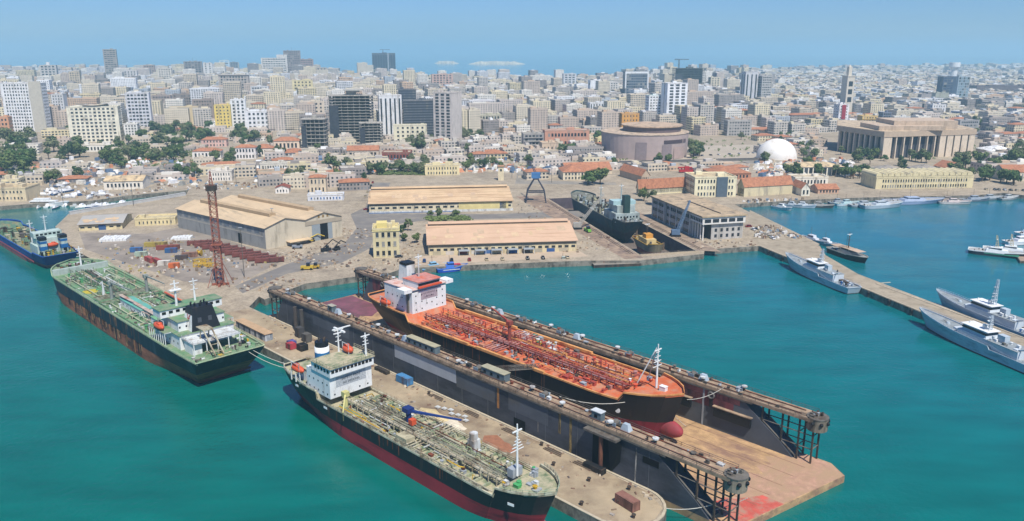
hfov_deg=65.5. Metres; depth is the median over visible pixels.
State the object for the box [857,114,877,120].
apartment block
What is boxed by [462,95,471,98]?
apartment block
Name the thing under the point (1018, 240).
boat
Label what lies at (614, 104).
apartment block
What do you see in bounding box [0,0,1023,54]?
sky
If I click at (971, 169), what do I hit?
tree
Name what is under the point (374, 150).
club house
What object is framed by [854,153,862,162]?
tree
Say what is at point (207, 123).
tree
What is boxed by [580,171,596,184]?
tree
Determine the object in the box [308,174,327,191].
port office
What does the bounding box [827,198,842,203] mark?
boat
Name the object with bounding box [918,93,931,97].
apartment block
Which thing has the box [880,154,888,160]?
tree
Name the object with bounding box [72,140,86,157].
tree
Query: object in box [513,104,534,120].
apartment block
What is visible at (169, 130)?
tree
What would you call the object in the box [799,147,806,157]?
tree
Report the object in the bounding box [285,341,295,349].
covered load
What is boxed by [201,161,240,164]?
house
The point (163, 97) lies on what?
apartment block
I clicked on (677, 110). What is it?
apartment block
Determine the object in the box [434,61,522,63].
island hills
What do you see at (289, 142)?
villa
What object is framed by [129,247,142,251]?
shipping container
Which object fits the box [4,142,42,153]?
house
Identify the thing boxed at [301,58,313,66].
hotel wing
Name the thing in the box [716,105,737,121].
apartment block
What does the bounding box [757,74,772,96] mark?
apartment block
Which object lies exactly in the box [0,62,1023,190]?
distant city houses
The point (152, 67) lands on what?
apartment block
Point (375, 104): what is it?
apartment block
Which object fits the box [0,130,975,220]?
scrub
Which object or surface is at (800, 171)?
tree
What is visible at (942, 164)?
house
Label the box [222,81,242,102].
apartment block
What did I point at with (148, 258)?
shipping container
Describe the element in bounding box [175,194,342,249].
hangar
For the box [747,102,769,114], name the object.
apartment block
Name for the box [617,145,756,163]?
museum square
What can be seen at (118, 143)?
tree
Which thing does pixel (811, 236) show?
boat
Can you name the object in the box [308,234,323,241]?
excavator
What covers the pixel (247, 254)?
steel pontoon
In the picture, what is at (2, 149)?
tree
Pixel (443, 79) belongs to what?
apartment block
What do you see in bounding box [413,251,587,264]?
quay apron
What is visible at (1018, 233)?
boat
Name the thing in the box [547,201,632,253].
crane rails
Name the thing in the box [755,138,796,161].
dome
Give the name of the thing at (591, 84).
apartment block
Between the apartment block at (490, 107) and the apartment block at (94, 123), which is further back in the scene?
the apartment block at (490, 107)
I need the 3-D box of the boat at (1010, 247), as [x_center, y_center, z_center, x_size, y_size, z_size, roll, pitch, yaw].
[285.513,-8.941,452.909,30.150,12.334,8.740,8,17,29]
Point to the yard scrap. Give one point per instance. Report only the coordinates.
(202, 266)
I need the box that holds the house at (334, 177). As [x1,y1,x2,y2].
[329,171,355,186]
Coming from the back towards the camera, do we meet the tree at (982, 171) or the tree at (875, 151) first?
the tree at (875, 151)
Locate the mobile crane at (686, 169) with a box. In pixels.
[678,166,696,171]
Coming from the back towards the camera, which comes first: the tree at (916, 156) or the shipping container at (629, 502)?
the tree at (916, 156)
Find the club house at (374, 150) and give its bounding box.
[346,145,379,155]
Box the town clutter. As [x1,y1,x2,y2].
[0,141,854,185]
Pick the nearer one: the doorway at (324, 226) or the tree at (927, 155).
the doorway at (324, 226)
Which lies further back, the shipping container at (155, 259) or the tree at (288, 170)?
the tree at (288, 170)
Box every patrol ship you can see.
[786,249,861,293]
[919,306,1023,373]
[936,279,1023,336]
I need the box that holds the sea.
[0,54,1023,520]
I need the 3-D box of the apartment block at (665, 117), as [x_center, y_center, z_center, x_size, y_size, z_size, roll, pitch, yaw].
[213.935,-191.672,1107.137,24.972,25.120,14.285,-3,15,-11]
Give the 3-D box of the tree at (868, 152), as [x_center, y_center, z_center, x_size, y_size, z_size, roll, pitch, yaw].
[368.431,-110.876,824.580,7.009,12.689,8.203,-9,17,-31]
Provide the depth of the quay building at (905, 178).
652.33 m
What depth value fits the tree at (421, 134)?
953.27 m
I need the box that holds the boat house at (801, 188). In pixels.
[792,179,810,195]
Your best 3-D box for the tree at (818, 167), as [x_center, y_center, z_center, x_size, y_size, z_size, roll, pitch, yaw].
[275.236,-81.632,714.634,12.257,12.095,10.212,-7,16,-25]
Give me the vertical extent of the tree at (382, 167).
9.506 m
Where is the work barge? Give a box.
[592,261,640,267]
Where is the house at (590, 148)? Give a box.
[567,145,603,152]
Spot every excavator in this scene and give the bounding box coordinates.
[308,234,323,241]
[320,239,339,251]
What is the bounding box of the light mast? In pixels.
[238,227,244,276]
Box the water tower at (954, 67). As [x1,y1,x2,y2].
[949,62,960,75]
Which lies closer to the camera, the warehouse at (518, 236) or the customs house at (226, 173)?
the warehouse at (518, 236)
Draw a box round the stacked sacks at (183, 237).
[171,235,192,239]
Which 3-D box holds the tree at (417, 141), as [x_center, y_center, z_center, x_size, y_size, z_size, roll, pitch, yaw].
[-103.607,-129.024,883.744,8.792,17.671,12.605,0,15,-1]
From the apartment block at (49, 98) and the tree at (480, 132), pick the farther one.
the apartment block at (49, 98)
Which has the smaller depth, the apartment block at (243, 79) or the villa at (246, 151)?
the villa at (246, 151)
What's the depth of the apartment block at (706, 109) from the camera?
1128.32 m
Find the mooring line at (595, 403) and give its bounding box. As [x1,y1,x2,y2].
[559,396,624,403]
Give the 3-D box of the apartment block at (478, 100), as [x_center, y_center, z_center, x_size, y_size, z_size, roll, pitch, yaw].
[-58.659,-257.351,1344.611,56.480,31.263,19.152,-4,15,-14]
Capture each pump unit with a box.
[294,326,303,337]
[301,332,311,342]
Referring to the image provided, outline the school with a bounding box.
[542,127,589,143]
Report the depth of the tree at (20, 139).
846.79 m
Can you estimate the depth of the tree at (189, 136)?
991.26 m
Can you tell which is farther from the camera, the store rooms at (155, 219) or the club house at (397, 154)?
the club house at (397, 154)
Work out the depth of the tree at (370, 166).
720.23 m
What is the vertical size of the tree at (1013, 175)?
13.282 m
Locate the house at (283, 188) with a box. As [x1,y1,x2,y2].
[275,183,290,193]
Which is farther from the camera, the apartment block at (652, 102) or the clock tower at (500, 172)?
the apartment block at (652, 102)
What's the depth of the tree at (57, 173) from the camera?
678.34 m
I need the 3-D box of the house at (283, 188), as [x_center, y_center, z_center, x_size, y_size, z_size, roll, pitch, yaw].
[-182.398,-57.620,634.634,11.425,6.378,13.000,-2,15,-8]
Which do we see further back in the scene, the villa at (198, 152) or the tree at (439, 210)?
the villa at (198, 152)
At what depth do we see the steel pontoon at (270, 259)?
423.30 m
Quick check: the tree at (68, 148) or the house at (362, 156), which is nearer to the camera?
the house at (362, 156)
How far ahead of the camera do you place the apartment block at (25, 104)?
1097.18 m
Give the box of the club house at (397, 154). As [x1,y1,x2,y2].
[382,149,411,159]
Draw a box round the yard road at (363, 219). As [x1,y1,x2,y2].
[235,182,584,292]
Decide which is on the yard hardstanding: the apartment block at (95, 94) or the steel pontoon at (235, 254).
the steel pontoon at (235, 254)
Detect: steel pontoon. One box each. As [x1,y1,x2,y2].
[187,239,214,245]
[194,241,222,247]
[202,243,229,249]
[209,244,237,251]
[217,246,245,253]
[224,248,252,255]
[232,250,260,257]
[239,252,268,259]
[247,254,275,261]
[254,256,283,263]
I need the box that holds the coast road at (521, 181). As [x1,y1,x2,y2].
[394,160,778,184]
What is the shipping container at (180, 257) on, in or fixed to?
on the yard hardstanding
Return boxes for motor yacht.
[29,198,68,205]
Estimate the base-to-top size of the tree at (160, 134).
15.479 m
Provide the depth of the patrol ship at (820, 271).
397.23 m
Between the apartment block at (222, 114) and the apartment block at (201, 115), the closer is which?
the apartment block at (222, 114)
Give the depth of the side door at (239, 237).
466.37 m
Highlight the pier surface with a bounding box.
[226,308,662,520]
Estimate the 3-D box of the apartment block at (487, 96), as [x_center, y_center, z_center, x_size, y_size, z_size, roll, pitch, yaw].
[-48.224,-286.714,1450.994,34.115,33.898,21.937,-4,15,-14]
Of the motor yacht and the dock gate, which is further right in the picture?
the dock gate
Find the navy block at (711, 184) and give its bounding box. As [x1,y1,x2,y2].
[684,171,736,196]
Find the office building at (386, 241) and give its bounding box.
[372,220,399,257]
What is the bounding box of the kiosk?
[595,136,600,144]
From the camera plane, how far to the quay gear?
611.99 m
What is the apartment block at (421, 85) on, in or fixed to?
on the ground at (234, 298)
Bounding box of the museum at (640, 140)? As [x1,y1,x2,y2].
[601,122,688,159]
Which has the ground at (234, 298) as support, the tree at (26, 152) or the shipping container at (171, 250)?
the tree at (26, 152)
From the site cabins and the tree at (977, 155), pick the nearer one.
the site cabins
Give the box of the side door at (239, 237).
[238,233,241,242]
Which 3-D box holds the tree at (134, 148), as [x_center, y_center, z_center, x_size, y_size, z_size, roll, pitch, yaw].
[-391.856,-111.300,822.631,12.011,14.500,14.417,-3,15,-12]
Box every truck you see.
[292,242,302,248]
[300,262,313,269]
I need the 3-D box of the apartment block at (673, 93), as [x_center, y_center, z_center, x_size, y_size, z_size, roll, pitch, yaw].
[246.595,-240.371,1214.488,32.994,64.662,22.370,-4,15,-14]
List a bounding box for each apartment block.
[0,78,20,81]
[0,81,51,131]
[0,107,4,115]
[0,115,13,131]
[39,62,57,75]
[47,92,53,103]
[49,104,60,127]
[51,92,67,109]
[56,109,67,126]
[66,103,123,141]
[67,96,99,105]
[69,71,81,82]
[80,92,102,103]
[100,94,118,103]
[102,48,118,74]
[102,101,125,126]
[110,77,137,88]
[114,97,124,104]
[123,70,137,76]
[123,122,139,136]
[124,91,152,126]
[143,65,155,73]
[151,94,171,102]
[151,100,163,114]
[157,67,172,78]
[160,89,186,94]
[164,107,189,126]
[165,98,184,107]
[169,105,198,123]
[172,92,190,105]
[183,58,202,72]
[188,85,208,93]
[189,87,218,104]
[192,98,214,118]
[192,106,211,125]
[203,62,212,72]
[203,91,224,103]
[214,103,231,127]
[218,74,249,89]
[219,60,229,66]
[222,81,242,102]
[230,62,238,67]
[230,98,246,126]
[245,109,267,128]
[246,94,263,102]
[249,77,260,84]
[250,85,268,93]
[263,90,280,104]
[267,108,285,130]
[285,110,304,130]
[286,92,291,97]
[292,79,312,90]
[294,94,313,99]
[294,96,310,107]
[296,87,316,95]
[296,101,315,113]
[299,100,324,111]
[299,113,324,126]
[316,67,326,72]
[320,97,332,104]
[353,81,370,84]
[366,85,382,90]
[370,102,377,108]
[370,110,378,121]
[372,52,395,71]
[378,93,401,135]
[393,123,426,140]
[398,87,415,109]
[402,98,433,135]
[416,82,438,89]
[416,92,420,98]
[431,73,452,85]
[433,90,461,138]
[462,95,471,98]
[462,98,494,105]
[467,102,503,113]
[467,107,479,133]
[474,82,498,89]
[475,94,495,101]
[496,98,522,110]
[509,89,519,93]
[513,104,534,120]
[521,130,543,146]
[527,95,547,103]
[528,106,547,130]
[530,99,550,109]
[548,113,572,123]
[550,99,569,112]
[558,115,577,127]
[562,73,575,83]
[570,89,596,96]
[570,98,583,102]
[573,108,597,120]
[587,101,603,108]
[588,79,601,88]
[597,110,618,129]
[602,97,617,100]
[603,100,624,109]
[610,81,618,90]
[615,95,625,101]
[619,112,639,126]
[622,71,648,93]
[626,93,648,109]
[645,94,660,114]
[656,113,675,122]
[660,81,687,113]
[674,104,693,123]
[687,90,712,104]
[694,102,714,122]
[708,76,720,85]
[714,93,743,105]
[714,107,716,122]
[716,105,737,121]
[720,108,741,129]
[723,119,751,135]
[740,70,758,97]
[747,100,765,103]
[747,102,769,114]
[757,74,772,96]
[772,87,780,92]
[789,113,813,120]
[833,102,848,119]
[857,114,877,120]
[878,110,891,117]
[891,115,910,117]
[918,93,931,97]
[927,103,946,111]
[932,92,948,97]
[936,76,952,93]
[951,75,970,97]
[954,118,979,132]
[982,115,1014,123]
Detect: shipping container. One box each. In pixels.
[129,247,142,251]
[134,251,147,256]
[144,241,167,246]
[144,255,153,263]
[152,257,161,263]
[156,244,179,249]
[157,260,170,265]
[164,247,177,252]
[168,262,179,267]
[174,254,187,260]
[181,251,197,256]
[396,373,412,386]
[615,490,639,512]
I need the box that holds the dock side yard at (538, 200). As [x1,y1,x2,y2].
[516,195,642,258]
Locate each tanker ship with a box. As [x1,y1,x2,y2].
[50,246,264,382]
[283,325,559,520]
[368,254,684,437]
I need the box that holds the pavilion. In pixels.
[976,145,1006,151]
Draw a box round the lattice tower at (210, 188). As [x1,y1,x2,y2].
[205,171,232,286]
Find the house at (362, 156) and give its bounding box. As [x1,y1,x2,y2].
[330,152,373,162]
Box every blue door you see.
[98,225,105,229]
[500,202,505,207]
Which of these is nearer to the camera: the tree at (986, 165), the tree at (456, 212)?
the tree at (456, 212)
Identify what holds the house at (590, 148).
on the ground at (234, 298)
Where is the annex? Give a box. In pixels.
[81,141,115,151]
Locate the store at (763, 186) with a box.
[737,175,793,196]
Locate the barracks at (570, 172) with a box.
[558,164,584,179]
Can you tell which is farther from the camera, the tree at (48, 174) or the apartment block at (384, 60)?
the apartment block at (384, 60)
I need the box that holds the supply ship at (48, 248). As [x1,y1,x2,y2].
[0,215,77,267]
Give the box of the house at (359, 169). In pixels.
[339,163,366,177]
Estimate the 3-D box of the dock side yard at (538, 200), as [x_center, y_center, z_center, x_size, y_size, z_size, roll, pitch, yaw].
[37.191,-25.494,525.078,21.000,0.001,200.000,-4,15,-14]
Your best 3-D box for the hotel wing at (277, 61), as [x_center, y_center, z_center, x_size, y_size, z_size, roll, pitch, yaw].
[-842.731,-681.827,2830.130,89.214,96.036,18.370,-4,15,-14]
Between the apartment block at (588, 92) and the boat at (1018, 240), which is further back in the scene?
the apartment block at (588, 92)
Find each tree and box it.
[0,126,11,138]
[0,146,7,152]
[0,153,15,170]
[3,148,23,165]
[3,169,15,175]
[5,131,19,142]
[10,140,28,150]
[16,136,25,148]
[16,155,33,168]
[17,147,36,155]
[21,135,31,142]
[23,125,36,136]
[29,152,36,161]
[43,135,59,151]
[43,147,50,158]
[43,169,56,181]
[51,168,62,178]
[54,153,65,158]
[63,141,74,158]
[71,135,83,143]
[71,145,88,157]
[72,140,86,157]
[72,166,83,174]
[98,146,113,162]
[107,154,117,164]
[113,139,124,146]
[113,147,121,153]
[114,152,124,166]
[114,160,126,168]
[120,145,135,159]
[125,134,132,142]
[131,140,141,146]
[131,146,137,158]
[135,129,147,135]
[136,129,146,135]
[136,144,148,158]
[145,152,156,159]
[149,121,161,129]
[149,136,162,143]
[150,149,159,160]
[155,130,165,142]
[160,123,173,131]
[163,135,170,146]
[164,144,179,159]
[165,127,175,134]
[170,120,179,131]
[173,136,185,142]
[173,163,183,171]
[179,122,192,141]
[179,150,187,160]
[184,121,195,129]
[186,129,194,140]
[190,161,198,174]
[194,132,200,139]
[199,133,205,138]
[202,127,212,136]
[204,120,213,127]
[208,149,220,160]
[222,150,235,160]
[229,146,236,155]
[232,128,248,136]
[238,132,248,139]
[238,137,245,143]
[239,126,248,134]
[249,130,260,140]
[257,145,262,156]
[266,135,272,144]
[284,168,291,173]
[294,165,304,172]
[321,157,329,163]
[328,155,337,168]
[343,156,352,163]
[367,163,372,174]
[372,162,379,174]
[378,164,385,174]
[380,161,388,168]
[393,162,402,169]
[397,160,406,169]
[399,225,403,233]
[404,164,412,171]
[404,218,412,226]
[406,134,414,142]
[406,153,414,158]
[411,232,419,239]
[414,161,425,172]
[415,136,420,148]
[418,132,424,138]
[418,138,426,148]
[420,154,429,161]
[435,207,442,215]
[451,209,459,215]
[460,160,472,168]
[462,129,473,137]
[464,142,470,154]
[467,152,474,158]
[475,129,484,134]
[479,158,486,164]
[490,156,497,165]
[523,154,532,165]
[559,143,567,150]
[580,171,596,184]
[593,167,608,183]
[637,187,648,197]
[649,189,656,194]
[687,144,699,156]
[688,138,695,145]
[695,144,704,156]
[761,151,767,163]
[782,163,792,171]
[793,161,800,173]
[794,168,802,173]
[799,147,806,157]
[802,155,815,161]
[805,139,813,145]
[811,147,819,156]
[814,163,824,172]
[832,164,839,174]
[838,145,845,154]
[838,167,844,176]
[842,167,852,177]
[851,148,863,160]
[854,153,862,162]
[858,147,866,154]
[865,147,870,159]
[866,155,873,161]
[870,147,879,158]
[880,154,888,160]
[897,159,907,168]
[909,149,915,160]
[910,153,920,161]
[917,148,925,162]
[922,150,932,160]
[952,151,962,160]
[953,157,962,162]
[955,162,965,169]
[961,154,970,167]
[962,150,972,157]
[964,167,977,174]
[972,150,989,160]
[977,166,989,181]
[983,163,991,179]
[987,167,995,179]
[992,156,1001,162]
[996,168,1009,182]
[1002,148,1022,159]
[1006,169,1023,184]
[1009,147,1023,159]
[1014,138,1023,146]
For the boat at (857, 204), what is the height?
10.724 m
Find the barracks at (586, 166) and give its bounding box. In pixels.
[560,161,611,173]
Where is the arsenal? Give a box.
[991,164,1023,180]
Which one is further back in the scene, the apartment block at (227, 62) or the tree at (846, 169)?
the apartment block at (227, 62)
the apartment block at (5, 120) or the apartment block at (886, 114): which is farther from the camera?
the apartment block at (886, 114)
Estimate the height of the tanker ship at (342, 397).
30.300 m
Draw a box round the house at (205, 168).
[197,164,234,175]
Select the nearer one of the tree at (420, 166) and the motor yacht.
the motor yacht
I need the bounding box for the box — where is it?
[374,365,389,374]
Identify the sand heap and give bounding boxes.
[419,407,449,421]
[445,417,466,429]
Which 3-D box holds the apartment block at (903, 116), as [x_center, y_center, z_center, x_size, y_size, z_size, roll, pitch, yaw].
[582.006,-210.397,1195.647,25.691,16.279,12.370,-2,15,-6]
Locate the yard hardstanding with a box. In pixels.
[79,227,278,284]
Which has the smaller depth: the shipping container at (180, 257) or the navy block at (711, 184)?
the shipping container at (180, 257)
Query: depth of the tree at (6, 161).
729.55 m
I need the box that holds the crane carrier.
[584,226,590,232]
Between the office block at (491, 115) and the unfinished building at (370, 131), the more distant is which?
the office block at (491, 115)
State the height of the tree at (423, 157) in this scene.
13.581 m
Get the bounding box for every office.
[259,160,289,168]
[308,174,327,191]
[786,173,828,184]
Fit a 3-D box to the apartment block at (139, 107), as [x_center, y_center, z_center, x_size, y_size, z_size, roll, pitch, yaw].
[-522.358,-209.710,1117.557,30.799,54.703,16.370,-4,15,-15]
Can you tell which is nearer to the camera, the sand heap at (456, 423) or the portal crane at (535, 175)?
the sand heap at (456, 423)
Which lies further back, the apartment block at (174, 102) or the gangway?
the apartment block at (174, 102)
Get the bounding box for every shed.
[307,190,343,200]
[810,183,839,193]
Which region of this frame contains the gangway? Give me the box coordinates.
[478,363,539,371]
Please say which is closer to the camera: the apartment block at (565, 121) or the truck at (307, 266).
the truck at (307, 266)
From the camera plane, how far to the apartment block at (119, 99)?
1295.94 m
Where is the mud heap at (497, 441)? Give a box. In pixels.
[482,435,514,452]
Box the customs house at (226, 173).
[207,166,234,180]
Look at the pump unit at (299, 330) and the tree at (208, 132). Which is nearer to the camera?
the pump unit at (299, 330)
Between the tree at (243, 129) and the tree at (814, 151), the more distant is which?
the tree at (243, 129)
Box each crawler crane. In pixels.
[572,194,603,229]
[670,200,690,236]
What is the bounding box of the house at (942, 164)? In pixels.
[933,160,956,167]
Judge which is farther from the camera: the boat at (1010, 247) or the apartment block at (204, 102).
the apartment block at (204, 102)
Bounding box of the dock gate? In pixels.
[640,249,699,255]
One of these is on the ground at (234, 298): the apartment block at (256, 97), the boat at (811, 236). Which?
the apartment block at (256, 97)
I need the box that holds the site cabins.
[235,318,273,341]
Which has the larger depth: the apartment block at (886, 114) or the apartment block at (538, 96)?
the apartment block at (538, 96)
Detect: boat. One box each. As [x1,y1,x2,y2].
[40,192,49,195]
[61,194,74,197]
[75,205,86,208]
[94,192,110,195]
[422,255,446,270]
[436,259,467,272]
[632,223,662,253]
[771,203,791,210]
[783,197,802,207]
[798,201,816,207]
[802,231,826,244]
[814,201,834,207]
[820,237,838,246]
[826,234,867,262]
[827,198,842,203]
[834,199,858,205]
[848,200,871,206]
[859,200,902,208]
[881,183,943,204]
[938,198,971,204]
[943,191,962,200]
[961,195,989,201]
[968,235,1023,257]
[983,234,1023,251]
[984,191,1003,199]
[997,190,1018,200]
[1002,228,1023,244]
[1014,230,1023,235]
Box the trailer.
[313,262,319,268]
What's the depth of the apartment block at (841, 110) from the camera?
1128.98 m
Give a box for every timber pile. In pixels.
[428,394,442,401]
[463,410,478,417]
[501,427,515,435]
[543,447,561,456]
[572,460,590,470]
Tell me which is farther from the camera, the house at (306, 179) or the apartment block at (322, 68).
the apartment block at (322, 68)
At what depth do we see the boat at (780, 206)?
580.64 m
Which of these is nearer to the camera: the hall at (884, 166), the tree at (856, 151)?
the hall at (884, 166)
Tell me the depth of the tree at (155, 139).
928.45 m
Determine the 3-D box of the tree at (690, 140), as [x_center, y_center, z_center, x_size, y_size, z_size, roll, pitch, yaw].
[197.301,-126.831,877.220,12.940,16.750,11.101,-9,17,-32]
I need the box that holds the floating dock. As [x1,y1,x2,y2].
[267,266,844,520]
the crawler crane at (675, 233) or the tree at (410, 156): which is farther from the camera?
the tree at (410, 156)
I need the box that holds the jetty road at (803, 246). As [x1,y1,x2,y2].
[749,210,1023,345]
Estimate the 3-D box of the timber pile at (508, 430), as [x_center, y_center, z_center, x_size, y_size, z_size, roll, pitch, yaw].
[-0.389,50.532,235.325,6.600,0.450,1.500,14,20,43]
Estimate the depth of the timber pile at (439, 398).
258.15 m
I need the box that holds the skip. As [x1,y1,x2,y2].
[583,460,605,475]
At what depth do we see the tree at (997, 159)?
748.93 m
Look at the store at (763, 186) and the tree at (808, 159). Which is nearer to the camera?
the store at (763, 186)
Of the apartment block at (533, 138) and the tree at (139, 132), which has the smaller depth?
the apartment block at (533, 138)
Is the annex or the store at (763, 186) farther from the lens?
the annex
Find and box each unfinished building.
[300,115,328,147]
[359,119,382,143]
[672,67,705,83]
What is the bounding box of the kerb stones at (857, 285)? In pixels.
[760,245,920,311]
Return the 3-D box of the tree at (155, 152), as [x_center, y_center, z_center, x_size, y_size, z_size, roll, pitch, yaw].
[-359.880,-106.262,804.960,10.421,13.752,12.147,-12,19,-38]
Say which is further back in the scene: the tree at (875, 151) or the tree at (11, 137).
the tree at (11, 137)
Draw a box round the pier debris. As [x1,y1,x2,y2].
[256,318,656,515]
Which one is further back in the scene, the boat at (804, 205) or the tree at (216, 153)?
the tree at (216, 153)
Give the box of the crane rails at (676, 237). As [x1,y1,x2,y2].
[601,198,700,248]
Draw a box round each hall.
[703,166,750,178]
[786,162,843,175]
[870,164,896,168]
[907,164,934,168]
[969,84,1023,90]
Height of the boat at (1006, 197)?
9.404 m
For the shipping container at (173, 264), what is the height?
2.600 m
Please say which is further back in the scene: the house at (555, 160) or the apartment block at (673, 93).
the apartment block at (673, 93)
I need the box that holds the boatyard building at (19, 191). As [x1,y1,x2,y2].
[0,182,40,200]
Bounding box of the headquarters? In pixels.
[650,193,747,239]
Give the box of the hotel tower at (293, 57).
[283,47,300,71]
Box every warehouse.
[77,213,132,230]
[368,184,513,213]
[425,218,577,255]
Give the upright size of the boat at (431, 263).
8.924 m
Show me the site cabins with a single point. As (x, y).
(254, 329)
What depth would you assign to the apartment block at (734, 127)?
1054.22 m
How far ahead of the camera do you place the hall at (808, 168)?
717.12 m
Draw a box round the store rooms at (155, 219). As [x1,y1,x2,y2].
[134,213,177,225]
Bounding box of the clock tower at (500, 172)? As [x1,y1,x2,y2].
[497,165,503,179]
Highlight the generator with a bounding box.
[296,342,307,351]
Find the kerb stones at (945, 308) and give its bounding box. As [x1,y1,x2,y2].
[875,282,1023,337]
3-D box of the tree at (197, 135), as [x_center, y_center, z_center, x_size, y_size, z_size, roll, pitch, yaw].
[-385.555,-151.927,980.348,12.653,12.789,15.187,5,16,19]
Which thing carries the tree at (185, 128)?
on the ground at (234, 298)
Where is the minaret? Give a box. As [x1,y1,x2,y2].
[840,65,855,111]
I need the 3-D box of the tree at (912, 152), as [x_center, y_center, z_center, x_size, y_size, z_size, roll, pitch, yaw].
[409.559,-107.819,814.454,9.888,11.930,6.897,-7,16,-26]
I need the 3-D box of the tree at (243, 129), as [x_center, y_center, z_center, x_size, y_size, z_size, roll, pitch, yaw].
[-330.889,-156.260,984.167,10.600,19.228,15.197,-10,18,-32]
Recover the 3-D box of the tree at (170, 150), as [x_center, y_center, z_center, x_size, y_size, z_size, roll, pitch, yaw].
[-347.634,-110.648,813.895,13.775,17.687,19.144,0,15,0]
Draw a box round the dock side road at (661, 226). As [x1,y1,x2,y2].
[606,200,720,251]
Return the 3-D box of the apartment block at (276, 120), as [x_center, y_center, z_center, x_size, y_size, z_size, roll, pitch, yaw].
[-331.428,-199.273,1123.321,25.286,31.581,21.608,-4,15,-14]
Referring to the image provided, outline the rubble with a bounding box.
[231,204,755,290]
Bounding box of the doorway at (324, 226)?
[320,223,327,239]
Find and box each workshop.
[102,175,150,189]
[636,177,685,194]
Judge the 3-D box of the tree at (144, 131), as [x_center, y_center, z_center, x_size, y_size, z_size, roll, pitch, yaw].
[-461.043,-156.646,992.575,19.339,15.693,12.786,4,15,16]
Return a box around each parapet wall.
[68,192,185,214]
[459,161,578,165]
[518,174,615,177]
[619,158,758,162]
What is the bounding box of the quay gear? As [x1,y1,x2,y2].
[38,179,803,238]
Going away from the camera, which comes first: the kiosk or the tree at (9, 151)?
the tree at (9, 151)
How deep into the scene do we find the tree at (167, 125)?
1055.83 m
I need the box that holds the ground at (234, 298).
[0,124,1023,520]
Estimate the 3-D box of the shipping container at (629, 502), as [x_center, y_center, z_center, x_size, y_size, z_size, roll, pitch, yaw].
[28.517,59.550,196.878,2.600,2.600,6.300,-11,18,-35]
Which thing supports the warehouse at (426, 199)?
on the ground at (234, 298)
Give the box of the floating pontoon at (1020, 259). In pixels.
[1017,256,1023,262]
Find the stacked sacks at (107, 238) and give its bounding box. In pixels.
[99,235,130,241]
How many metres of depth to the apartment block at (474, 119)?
1032.97 m
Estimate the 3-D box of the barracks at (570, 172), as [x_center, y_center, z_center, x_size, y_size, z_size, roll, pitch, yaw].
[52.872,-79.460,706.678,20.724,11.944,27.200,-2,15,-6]
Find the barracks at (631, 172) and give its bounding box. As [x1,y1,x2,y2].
[619,164,650,180]
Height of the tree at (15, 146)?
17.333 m
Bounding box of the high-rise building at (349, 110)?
[327,89,374,141]
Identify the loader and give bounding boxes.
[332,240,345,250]
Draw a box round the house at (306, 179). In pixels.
[302,171,328,187]
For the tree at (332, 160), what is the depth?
730.52 m
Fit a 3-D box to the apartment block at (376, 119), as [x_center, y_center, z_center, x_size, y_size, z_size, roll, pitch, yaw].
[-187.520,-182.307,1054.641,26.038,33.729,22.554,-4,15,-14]
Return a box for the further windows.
[7,84,51,130]
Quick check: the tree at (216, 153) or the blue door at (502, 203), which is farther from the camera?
the tree at (216, 153)
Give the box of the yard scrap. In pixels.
[98,233,277,276]
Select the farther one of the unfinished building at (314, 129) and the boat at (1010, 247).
the unfinished building at (314, 129)
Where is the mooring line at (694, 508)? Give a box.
[666,499,727,509]
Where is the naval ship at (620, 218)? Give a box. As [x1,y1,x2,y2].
[571,184,643,240]
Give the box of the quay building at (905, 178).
[860,167,973,188]
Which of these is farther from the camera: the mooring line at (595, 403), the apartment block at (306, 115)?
the apartment block at (306, 115)
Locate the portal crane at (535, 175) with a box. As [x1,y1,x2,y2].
[525,161,546,202]
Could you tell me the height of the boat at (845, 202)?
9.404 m
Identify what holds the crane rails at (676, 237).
on the dock side road at (661, 226)
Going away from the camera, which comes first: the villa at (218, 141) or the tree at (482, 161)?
the tree at (482, 161)
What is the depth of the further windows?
1102.49 m
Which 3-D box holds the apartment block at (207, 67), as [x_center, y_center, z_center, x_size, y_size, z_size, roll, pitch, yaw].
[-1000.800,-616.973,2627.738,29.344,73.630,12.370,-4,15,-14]
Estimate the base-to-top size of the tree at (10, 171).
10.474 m
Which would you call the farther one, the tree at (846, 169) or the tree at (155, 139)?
the tree at (155, 139)
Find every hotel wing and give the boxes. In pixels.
[261,55,287,71]
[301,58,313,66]
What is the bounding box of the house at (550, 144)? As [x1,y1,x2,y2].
[539,140,558,148]
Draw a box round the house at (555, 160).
[527,154,570,166]
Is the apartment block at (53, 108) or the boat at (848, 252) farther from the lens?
the apartment block at (53, 108)
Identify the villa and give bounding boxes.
[192,147,223,158]
[201,136,228,146]
[234,144,257,158]
[258,144,274,155]
[273,137,300,148]
[425,161,459,174]
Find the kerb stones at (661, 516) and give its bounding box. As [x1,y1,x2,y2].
[263,316,665,520]
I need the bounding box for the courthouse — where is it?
[837,118,976,158]
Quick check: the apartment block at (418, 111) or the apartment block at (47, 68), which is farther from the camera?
the apartment block at (47, 68)
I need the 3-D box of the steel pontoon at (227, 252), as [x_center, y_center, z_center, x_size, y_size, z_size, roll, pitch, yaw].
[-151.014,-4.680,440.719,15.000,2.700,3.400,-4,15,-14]
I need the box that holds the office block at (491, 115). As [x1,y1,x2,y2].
[480,113,501,118]

